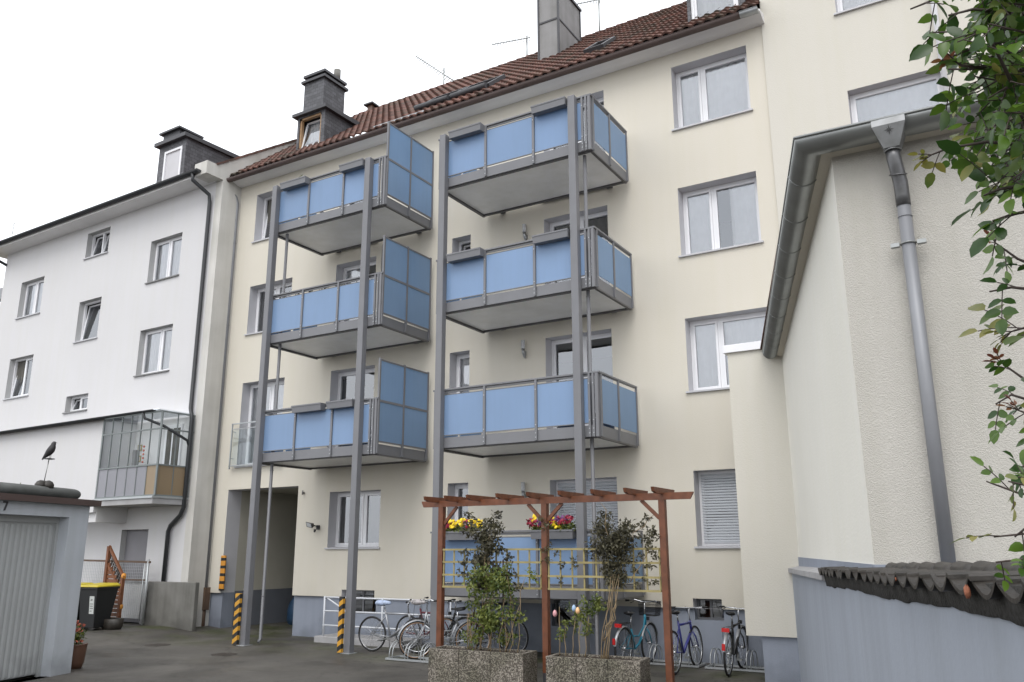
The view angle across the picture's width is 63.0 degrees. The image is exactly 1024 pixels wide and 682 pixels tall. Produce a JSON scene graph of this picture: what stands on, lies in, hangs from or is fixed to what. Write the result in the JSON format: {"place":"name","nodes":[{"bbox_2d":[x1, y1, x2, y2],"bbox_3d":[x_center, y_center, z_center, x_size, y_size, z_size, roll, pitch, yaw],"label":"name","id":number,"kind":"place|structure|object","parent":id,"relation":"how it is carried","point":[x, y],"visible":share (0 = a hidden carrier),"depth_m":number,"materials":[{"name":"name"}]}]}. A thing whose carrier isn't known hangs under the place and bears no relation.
{"place":"outdoors","nodes":[
{"label":"outdoors","id":0,"kind":"place"},
{"bbox_2d":[0,482,101,681],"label":"garage","id":1,"kind":"structure","parent":0,"point":[43,532],"depth_m":13.47,"materials":[{"name":"paint"}]},
{"bbox_2d":[0,521,54,680],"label":"garage door","id":2,"kind":"structure","parent":1,"relation":"in","point":[25,547],"depth_m":13.19,"materials":[{"name":"metal"}]},
{"bbox_2d":[34,458,54,487],"bbox_3d":[-7.766,2.201,13.893,0.226,0.490,0.292,-8,-16,30],"label":"bird stake","id":3,"kind":"object","parent":1,"relation":"on","point":[48,483],"visible":0.91,"depth_m":13.83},
{"bbox_2d":[42,441,56,459],"bbox_3d":[-7.733,1.836,13.979,0.200,0.313,0.134,-8,-16,30],"label":"bird","id":4,"kind":"object","parent":3,"relation":"on","point":[50,450],"visible":1,"depth_m":13.94},
{"bbox_2d":[0,0,686,287],"label":"sky","id":5,"kind":"structure","parent":0,"point":[89,88],"materials":[{"name":"white"}]},
{"bbox_2d":[0,622,764,681],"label":"ground","id":6,"kind":"structure","parent":0,"point":[279,652],"depth_m":15.05,"materials":[{"name":"grey asphalt"}]},
{"bbox_2d":[71,620,87,668],"bbox_3d":[-7.514,5.227,14.410,0.370,0.792,0.370,-8,-16,30],"label":"potted plant","id":7,"kind":"object","parent":6,"relation":"on","point":[79,652],"visible":0.63,"depth_m":14.32,"materials":[{"name":"brown plant"}]},
{"bbox_2d":[76,582,93,626],"bbox_3d":[-10.640,6.407,20.214,0.620,1.067,0.740,-5,-15,20],"label":"wheelie bin","id":8,"kind":"object","parent":6,"relation":"on","point":[83,583],"visible":0.06,"depth_m":20.11,"materials":[{"name":"plastic"}]},
{"bbox_2d":[79,583,119,627],"bbox_3d":[-9.937,6.359,20.033,0.620,1.067,0.740,-5,-15,20],"label":"wheelie bin","id":9,"kind":"object","parent":6,"relation":"on","point":[97,600],"visible":0.84,"depth_m":19.81,"materials":[{"name":"plastic"}]},
{"bbox_2d":[101,618,123,629],"bbox_3d":[-9.595,6.794,20.039,0.600,0.270,0.440,-8,-16,30],"label":"wooden tub","id":10,"kind":"object","parent":6,"relation":"on","point":[113,624],"visible":0.87,"depth_m":19.85,"materials":[{"name":"wood"}]},
{"bbox_2d":[103,545,125,617],"bbox_3d":[-9.950,6.120,20.905,0.782,1.961,0.120,-8,-16,30],"label":"wooden fence panel","id":11,"kind":"object","parent":6,"relation":"on","point":[118,602],"visible":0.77,"depth_m":20.92,"materials":[{"name":"orange wood"}]},
{"bbox_2d":[82,559,150,624],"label":"wire gate","id":12,"kind":"structure","parent":6,"relation":"on","point":[134,596],"depth_m":21.41,"materials":[{"name":"silver metal"}]},
{"bbox_2d":[144,643,170,645],"bbox_3d":[-7.582,6.495,17.856,0.520,0.013,0.520,-8,-16,30],"label":"manhole cover","id":13,"kind":"object","parent":6,"relation":"on","point":[161,644],"visible":1,"depth_m":17.86,"materials":[{"name":"metal"}]},
{"bbox_2d":[144,581,199,630],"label":"stair wall","id":14,"kind":"structure","parent":6,"relation":"on","point":[172,604],"depth_m":20.83,"materials":[{"name":"concrete"}]},
{"bbox_2d":[0,125,350,626],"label":"white house","id":15,"kind":"structure","parent":6,"relation":"on","point":[113,317],"depth_m":23.99,"materials":[{"name":"paint"}]},
{"bbox_2d":[2,357,32,399],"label":"window","id":16,"kind":"structure","parent":15,"relation":"in","point":[23,367],"depth_m":27.74,"materials":[{"name":"white plastic"}]},
{"bbox_2d":[14,279,43,319],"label":"window","id":17,"kind":"structure","parent":15,"relation":"in","point":[34,290],"depth_m":28.34,"materials":[{"name":"white plastic"}]},
{"bbox_2d":[62,395,87,413],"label":"window","id":18,"kind":"structure","parent":15,"relation":"in","point":[82,400],"depth_m":25.45,"materials":[{"name":"white plastic"}]},
{"bbox_2d":[72,300,100,343],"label":"window","id":19,"kind":"structure","parent":15,"relation":"in","point":[85,321],"depth_m":26.30,"materials":[{"name":"white plastic"}]},
{"bbox_2d":[83,230,109,259],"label":"window","id":20,"kind":"structure","parent":15,"relation":"in","point":[105,237],"depth_m":26.73,"materials":[{"name":"white plastic"}]},
{"bbox_2d":[121,529,148,622],"bbox_3d":[-10.055,6.267,22.349,1.180,2.380,0.050,-9,-17,31],"label":"door","id":21,"kind":"structure","parent":15,"relation":"in","point":[136,540],"depth_m":22.51,"materials":[{"name":"grey metal"}]},
{"bbox_2d":[133,326,172,376],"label":"window","id":22,"kind":"structure","parent":15,"relation":"in","point":[157,346],"depth_m":23.97,"materials":[{"name":"white plastic"}]},
{"bbox_2d":[144,236,181,283],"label":"window","id":23,"kind":"structure","parent":15,"relation":"in","point":[169,252],"depth_m":24.61,"materials":[{"name":"white plastic"}]},
{"bbox_2d":[211,652,237,655],"bbox_3d":[-5.580,6.070,16.190,0.480,0.013,0.480,-8,-16,30],"label":"manhole cover","id":24,"kind":"object","parent":6,"relation":"on","point":[223,654],"visible":1,"depth_m":16.12,"materials":[{"name":"metal"}]},
{"bbox_2d":[232,593,242,644],"bbox_3d":[-5.885,5.948,17.890,0.140,1.040,0.068,-8,-16,30],"label":"hazard board","id":25,"kind":"object","parent":6,"relation":"on","point":[237,618],"visible":1,"depth_m":17.86,"materials":[{"name":"yellow plastic"}]},
{"bbox_2d":[287,597,293,624],"bbox_3d":[-5.850,7.287,22.642,0.534,0.800,0.448,-8,-16,30],"label":"blue sack","id":26,"kind":"object","parent":6,"relation":"on","point":[290,609],"visible":0.28,"depth_m":22.47,"materials":[{"name":"plastic"}]},
{"bbox_2d":[236,121,433,653],"bbox_3d":[-3.865,0.939,19.129,3.555,11.390,2.080,-8,-16,30],"label":"balcony stack","id":27,"kind":"object","parent":6,"relation":"on","point":[397,408],"visible":0.97,"depth_m":18.73,"materials":[{"name":"metal"}]},
{"bbox_2d":[280,175,309,190],"bbox_3d":[-5.193,-3.815,19.980,0.828,0.273,0.176,-8,-16,30],"label":"window box","id":28,"kind":"object","parent":27,"relation":"attached to","point":[295,183],"visible":1,"depth_m":19.89,"materials":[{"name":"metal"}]},
{"bbox_2d":[291,402,325,413],"bbox_3d":[-4.439,1.466,18.198,0.868,0.157,0.176,-8,-16,30],"label":"window box","id":29,"kind":"object","parent":27,"relation":"attached to","point":[308,408],"visible":0.98,"depth_m":18.12,"materials":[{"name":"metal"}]},
{"bbox_2d":[326,399,354,409],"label":"window box","id":30,"kind":"object","parent":27,"relation":"attached to","point":[340,404],"visible":1,"depth_m":17.65,"materials":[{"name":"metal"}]},
{"bbox_2d":[339,158,364,173],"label":"window box","id":31,"kind":"object","parent":27,"relation":"attached to","point":[351,166],"visible":1,"depth_m":19.00,"materials":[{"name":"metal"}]},
{"bbox_2d":[337,597,344,652],"bbox_3d":[-3.361,5.574,16.430,0.100,1.040,0.068,-8,-16,30],"label":"hazard board","id":32,"kind":"object","parent":6,"relation":"on","point":[340,636],"visible":1,"depth_m":16.40,"materials":[{"name":"yellow plastic"}]},
{"bbox_2d":[314,633,421,647],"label":"light well kerb","id":33,"kind":"structure","parent":6,"relation":"on","point":[329,638],"depth_m":17.79,"materials":[{"name":"concrete"}]},
{"bbox_2d":[322,596,466,645],"bbox_3d":[-2.389,5.920,17.758,3.838,0.890,0.620,-8,-16,30],"label":"white railing","id":34,"kind":"object","parent":33,"relation":"on","point":[324,611],"visible":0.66,"depth_m":17.75,"materials":[{"name":"metal"}]},
{"bbox_2d":[358,599,429,653],"bbox_3d":[-2.354,5.622,16.476,1.680,1.000,0.612,-7,-14,25],"label":"bicycle","id":35,"kind":"object","parent":6,"relation":"on","point":[381,602],"visible":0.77,"depth_m":16.55,"materials":[{"name":"silver metal"}]},
{"bbox_2d":[385,641,450,662],"bbox_3d":[-1.645,5.627,15.153,1.330,0.314,0.455,-8,-16,30],"label":"bicycle rack","id":36,"kind":"object","parent":6,"relation":"on","point":[404,659],"visible":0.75,"depth_m":15.18,"materials":[{"name":"metal"}]},
{"bbox_2d":[396,599,459,648],"bbox_3d":[-1.702,5.651,16.605,1.641,1.000,0.614,-5,-15,18],"label":"bicycle","id":37,"kind":"object","parent":6,"relation":"on","point":[419,602],"visible":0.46,"depth_m":16.83,"materials":[{"name":"silver metal"}]},
{"bbox_2d":[398,597,490,658],"bbox_3d":[-1.233,5.319,15.471,1.649,1.092,0.607,-4,-15,13],"label":"bicycle","id":38,"kind":"object","parent":6,"relation":"on","point":[423,623],"visible":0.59,"depth_m":15.49,"materials":[{"name":"silver metal"}]},
{"bbox_2d":[429,600,510,648],"bbox_3d":[-0.838,5.495,16.020,1.677,1.013,0.621,-12,-18,39],"label":"bicycle","id":39,"kind":"object","parent":6,"relation":"on","point":[453,620],"visible":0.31,"depth_m":16.14,"materials":[{"name":"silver metal"}]},
{"bbox_2d":[428,645,536,681],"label":"concrete planter","id":40,"kind":"object","parent":6,"relation":"on","point":[447,663],"visible":0.98,"depth_m":12.28,"materials":[{"name":"concrete"}]},
{"bbox_2d":[479,560,512,648],"bbox_3d":[-0.255,4.074,12.901,0.627,1.350,0.027,-8,-16,30],"label":"expanding trellis","id":41,"kind":"object","parent":40,"relation":"in","point":[502,590],"visible":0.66,"depth_m":12.90,"materials":[{"name":"brown wood"}]},
{"bbox_2d":[456,510,538,652],"bbox_3d":[-0.321,3.675,12.857,1.621,2.139,0.639,-8,-16,30],"label":"climbing plant","id":42,"kind":"object","parent":40,"relation":"in","point":[489,621],"visible":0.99,"depth_m":12.83,"materials":[{"name":"green plant"}]},
{"bbox_2d":[449,599,528,649],"bbox_3d":[-0.481,5.529,16.132,1.640,1.000,0.608,-13,-19,40],"label":"bicycle","id":43,"kind":"object","parent":6,"relation":"on","point":[522,624],"visible":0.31,"depth_m":16.04,"materials":[{"name":"black metal"}]},
{"bbox_2d":[201,0,778,666],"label":"apartment building","id":44,"kind":"structure","parent":6,"relation":"on","point":[687,214],"depth_m":17.99,"materials":[{"name":"paint"}]},
{"bbox_2d":[219,555,226,590],"bbox_3d":[-7.369,5.905,21.267,0.170,0.860,0.039,-8,-16,30],"label":"corner bumper","id":45,"kind":"object","parent":44,"relation":"attached to","point":[222,572],"visible":1,"depth_m":21.25,"materials":[{"name":"yellow plastic"}]},
{"bbox_2d":[234,380,283,467],"bbox_3d":[-6.462,2.163,21.862,1.640,2.252,0.422,-8,-16,30],"label":"window","id":46,"kind":"structure","parent":44,"relation":"in","point":[271,386],"depth_m":22.22,"materials":[{"name":"white plastic"}]},
{"bbox_2d":[251,196,271,243],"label":"window","id":47,"kind":"structure","parent":44,"relation":"in","point":[267,210],"depth_m":23.77,"materials":[{"name":"white plastic"}]},
{"bbox_2d":[244,282,291,335],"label":"window","id":48,"kind":"structure","parent":44,"relation":"in","point":[278,288],"depth_m":23.03,"materials":[{"name":"white plastic"}]},
{"bbox_2d":[306,522,319,531],"bbox_3d":[-4.744,4.430,19.889,0.184,0.247,0.296,-12,-19,40],"label":"floodlight","id":49,"kind":"object","parent":44,"relation":"attached to","point":[310,525],"visible":1,"depth_m":19.85,"materials":[{"name":"black paint"}]},
{"bbox_2d":[324,491,380,548],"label":"window","id":50,"kind":"structure","parent":44,"relation":"in","point":[369,517],"depth_m":19.71,"materials":[{"name":"white plastic"}]},
{"bbox_2d":[335,368,374,446],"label":"window","id":51,"kind":"structure","parent":44,"relation":"in","point":[340,378],"depth_m":20.87,"materials":[{"name":"white plastic"}]},
{"bbox_2d":[341,261,375,321],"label":"window","id":52,"kind":"structure","parent":44,"relation":"in","point":[353,271],"depth_m":21.57,"materials":[{"name":"white plastic"}]},
{"bbox_2d":[356,590,373,613],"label":"basement window","id":53,"kind":"structure","parent":44,"relation":"in","point":[363,604],"depth_m":19.07,"materials":[{"name":"metal"}]},
{"bbox_2d":[415,55,457,83],"bbox_3d":[-2.591,-9.065,28.140,1.860,1.980,0.134,-9,-17,32],"label":"tv antenna","id":54,"kind":"object","parent":44,"relation":"attached to","point":[443,74],"visible":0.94,"depth_m":28.00,"materials":[{"name":"metal"}]},
{"bbox_2d":[454,484,467,525],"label":"window","id":55,"kind":"structure","parent":44,"relation":"in","point":[461,490],"depth_m":18.41,"materials":[{"name":"white plastic"}]},
{"bbox_2d":[456,354,469,392],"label":"window","id":56,"kind":"structure","parent":44,"relation":"in","point":[462,369],"depth_m":19.14,"materials":[{"name":"white plastic"}]},
{"bbox_2d":[459,240,470,250],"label":"window","id":57,"kind":"structure","parent":44,"relation":"in","point":[468,241],"depth_m":19.88,"materials":[{"name":"white plastic"}]},
{"bbox_2d":[492,34,530,54],"bbox_3d":[-0.020,-9.164,26.587,1.565,1.400,0.089,-10,-17,35],"label":"tv antenna","id":58,"kind":"object","parent":44,"relation":"attached to","point":[512,40],"visible":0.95,"depth_m":26.44,"materials":[{"name":"metal"}]},
{"bbox_2d":[521,340,525,357],"bbox_3d":[0.249,0.181,17.954,0.093,0.393,0.135,-8,-16,30],"label":"wall lamp","id":59,"kind":"object","parent":44,"relation":"attached to","point":[523,348],"visible":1,"depth_m":17.92,"materials":[{"name":"silver glass"}]},
{"bbox_2d":[521,482,526,497],"bbox_3d":[0.240,3.112,17.228,0.093,0.393,0.135,-8,-16,30],"label":"wall lamp","id":60,"kind":"object","parent":44,"relation":"attached to","point":[523,489],"visible":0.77,"depth_m":17.20,"materials":[{"name":"silver glass"}]},
{"bbox_2d":[522,224,526,240],"bbox_3d":[0.284,-2.405,18.578,0.093,0.393,0.135,-8,-16,30],"label":"wall lamp","id":61,"kind":"object","parent":44,"relation":"attached to","point":[524,231],"visible":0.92,"depth_m":18.54,"materials":[{"name":"silver glass"}]},
{"bbox_2d":[555,600,594,626],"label":"basement window","id":62,"kind":"structure","parent":44,"relation":"in","point":[556,620],"depth_m":16.50,"materials":[{"name":"metal"}]},
{"bbox_2d":[549,97,604,151],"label":"window","id":63,"kind":"structure","parent":44,"relation":"in","point":[601,100],"depth_m":18.81,"materials":[{"name":"white plastic"}]},
{"bbox_2d":[550,211,609,284],"bbox_3d":[1.526,-1.611,18.076,1.524,2.284,0.114,-8,-16,30],"label":"window","id":64,"kind":"structure","parent":44,"relation":"in","point":[599,220],"depth_m":18.18,"materials":[{"name":"white plastic"}]},
{"bbox_2d":[552,332,611,427],"bbox_3d":[1.526,1.034,17.397,1.524,2.324,0.082,-8,-16,30],"label":"window","id":65,"kind":"structure","parent":44,"relation":"in","point":[605,335],"depth_m":17.61,"materials":[{"name":"white plastic"}]},
{"bbox_2d":[556,478,617,559],"bbox_3d":[1.561,3.767,16.685,1.474,1.974,0.095,-8,-16,30],"label":"window","id":66,"kind":"structure","parent":44,"relation":"in","point":[607,483],"depth_m":16.73,"materials":[{"name":"white plastic"}]},
{"bbox_2d":[575,0,599,30],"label":"tv antenna","id":67,"kind":"object","parent":44,"relation":"attached to","point":[587,1],"visible":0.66,"depth_m":25.15,"materials":[{"name":"metal"}]},
{"bbox_2d":[696,599,723,619],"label":"basement window","id":68,"kind":"structure","parent":44,"relation":"in","point":[711,600],"depth_m":15.08,"materials":[{"name":"metal"}]},
{"bbox_2d":[671,53,752,131],"bbox_3d":[4.114,-5.110,17.174,1.670,1.472,0.422,-8,-16,30],"label":"window","id":69,"kind":"structure","parent":44,"relation":"in","point":[718,90],"depth_m":17.33,"materials":[{"name":"glass"}]},
{"bbox_2d":[694,470,739,547],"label":"window","id":70,"kind":"structure","parent":44,"relation":"in","point":[714,539],"depth_m":15.41,"materials":[{"name":"white plastic"}]},
{"bbox_2d":[678,177,763,257],"bbox_3d":[4.122,-2.438,16.502,1.670,1.482,0.422,-8,-16,30],"label":"window","id":71,"kind":"structure","parent":44,"relation":"in","point":[700,207],"depth_m":16.65,"materials":[{"name":"white plastic"}]},
{"bbox_2d":[686,311,765,392],"bbox_3d":[4.151,0.211,15.823,1.720,1.472,0.422,-8,-16,30],"label":"window","id":72,"kind":"structure","parent":44,"relation":"in","point":[710,372],"depth_m":16.12,"materials":[{"name":"white plastic"}]},
{"bbox_2d":[426,93,644,659],"bbox_3d":[0.428,0.710,16.546,3.630,10.550,2.080,-8,-16,30],"label":"balcony stack","id":73,"kind":"object","parent":6,"relation":"on","point":[573,169],"visible":0.87,"depth_m":16.15,"materials":[{"name":"metal"}]},
{"bbox_2d":[446,518,483,539],"bbox_3d":[-0.915,3.489,15.521,0.970,0.406,0.284,-8,-16,30],"label":"window box","id":74,"kind":"object","parent":73,"relation":"attached to","point":[453,532],"visible":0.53,"depth_m":15.51,"materials":[{"name":"metal"}]},
{"bbox_2d":[446,247,484,263],"bbox_3d":[-0.943,-1.721,16.844,0.828,0.157,0.176,-8,-16,30],"label":"window box","id":75,"kind":"object","parent":73,"relation":"attached to","point":[466,255],"visible":1,"depth_m":16.78,"materials":[{"name":"metal"}]},
{"bbox_2d":[448,122,484,140],"bbox_3d":[-0.959,-4.387,17.519,0.808,0.157,0.176,-8,-16,30],"label":"window box","id":76,"kind":"object","parent":73,"relation":"attached to","point":[466,131],"visible":1,"depth_m":17.46,"materials":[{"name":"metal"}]},
{"bbox_2d":[530,96,566,116],"bbox_3d":[0.741,-4.639,16.536,0.768,0.157,0.176,-8,-16,30],"label":"window box","id":77,"kind":"object","parent":73,"relation":"attached to","point":[559,103],"visible":1,"depth_m":16.49,"materials":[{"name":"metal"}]},
{"bbox_2d":[525,514,575,538],"bbox_3d":[0.715,3.232,14.595,0.973,0.444,0.302,-8,-16,30],"label":"window box","id":78,"kind":"object","parent":73,"relation":"attached to","point":[559,528],"visible":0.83,"depth_m":14.47,"materials":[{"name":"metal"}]},
{"bbox_2d":[532,228,569,245],"bbox_3d":[0.749,-1.972,15.866,0.768,0.157,0.176,-8,-16,30],"label":"window box","id":79,"kind":"object","parent":73,"relation":"attached to","point":[551,237],"visible":1,"depth_m":15.81,"materials":[{"name":"metal"}]},
{"bbox_2d":[422,486,693,681],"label":"pergola","id":80,"kind":"object","parent":6,"relation":"on","point":[661,495],"visible":0.79,"depth_m":12.59,"materials":[{"name":"brown wood"}]},
{"bbox_2d":[546,653,650,681],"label":"concrete planter","id":81,"kind":"object","parent":6,"relation":"on","point":[562,667],"visible":0.99,"depth_m":11.41,"materials":[{"name":"concrete"}]},
{"bbox_2d":[555,594,593,656],"bbox_3d":[0.892,4.078,11.985,0.581,0.872,0.268,-8,-16,30],"label":"rose bush","id":82,"kind":"object","parent":81,"relation":"on","point":[582,616],"visible":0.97,"depth_m":11.97,"materials":[{"name":"green plant"}]},
{"bbox_2d":[538,505,660,658],"bbox_3d":[1.246,3.455,12.158,2.022,2.164,0.472,-8,-16,30],"label":"climbing plant","id":83,"kind":"object","parent":81,"relation":"on","point":[614,543],"visible":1,"depth_m":12.05,"materials":[{"name":"green plant"}]},
{"bbox_2d":[612,599,660,661],"bbox_3d":[2.162,5.072,14.512,0.679,1.081,1.774,-7,-15,32],"label":"bicycle","id":84,"kind":"object","parent":6,"relation":"on","point":[632,643],"visible":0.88,"depth_m":14.66,"materials":[{"name":"teal metal"}]},
{"bbox_2d":[634,643,706,667],"bbox_3d":[2.686,5.482,14.626,1.330,0.314,0.455,-8,-16,30],"label":"bicycle rack","id":85,"kind":"object","parent":6,"relation":"on","point":[688,663],"visible":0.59,"depth_m":14.52,"materials":[{"name":"metal"}]},
{"bbox_2d":[671,606,707,674],"bbox_3d":[2.873,4.967,13.938,0.661,1.000,1.722,-11,-18,30],"label":"bicycle","id":86,"kind":"object","parent":6,"relation":"on","point":[681,648],"visible":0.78,"depth_m":14.02,"materials":[{"name":"blue metal"}]},
{"bbox_2d":[719,605,748,676],"bbox_3d":[3.655,4.910,13.718,0.660,1.000,1.772,-4,-14,26],"label":"bicycle","id":87,"kind":"object","parent":6,"relation":"on","point":[733,648],"visible":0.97,"depth_m":13.52,"materials":[{"name":"black metal"}]},
{"bbox_2d":[705,648,764,672],"bbox_3d":[3.842,5.296,13.902,1.180,0.314,0.455,-8,-16,30],"label":"bicycle rack","id":88,"kind":"object","parent":6,"relation":"on","point":[733,669],"visible":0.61,"depth_m":13.94,"materials":[{"name":"metal"}]},
{"bbox_2d":[722,341,800,681],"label":"side annexe","id":89,"kind":"structure","parent":6,"relation":"on","point":[767,520],"depth_m":12.91,"materials":[{"name":"paint"}]},
{"bbox_2d":[760,97,1023,567],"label":"building","id":90,"kind":"structure","parent":6,"relation":"on","point":[878,287],"depth_m":6.18,"materials":[{"name":"paint"}]},
{"bbox_2d":[788,560,1023,681],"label":"garden wall","id":91,"kind":"structure","parent":6,"relation":"on","point":[957,621],"depth_m":4.21,"materials":[{"name":"paint"}]},
{"bbox_2d":[907,0,1023,591],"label":"rose bush","id":92,"kind":"object","parent":6,"relation":"on","point":[999,24],"visible":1,"depth_m":1.94,"materials":[{"name":"green plant"}]},
{"bbox_2d":[759,0,1023,229],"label":"corner building","id":93,"kind":"structure","parent":0,"point":[829,64],"depth_m":15.67,"materials":[{"name":"paint"}]},
{"bbox_2d":[833,0,885,15],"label":"window","id":94,"kind":"structure","parent":93,"relation":"in","point":[843,6],"depth_m":16.06,"materials":[{"name":"white plastic"}]},
{"bbox_2d":[849,73,944,122],"bbox_3d":[7.026,-3.976,15.152,1.554,1.474,0.114,-8,-16,30],"label":"window","id":95,"kind":"structure","parent":93,"relation":"in","point":[913,94],"depth_m":15.29,"materials":[{"name":"white plastic"}]}
]}

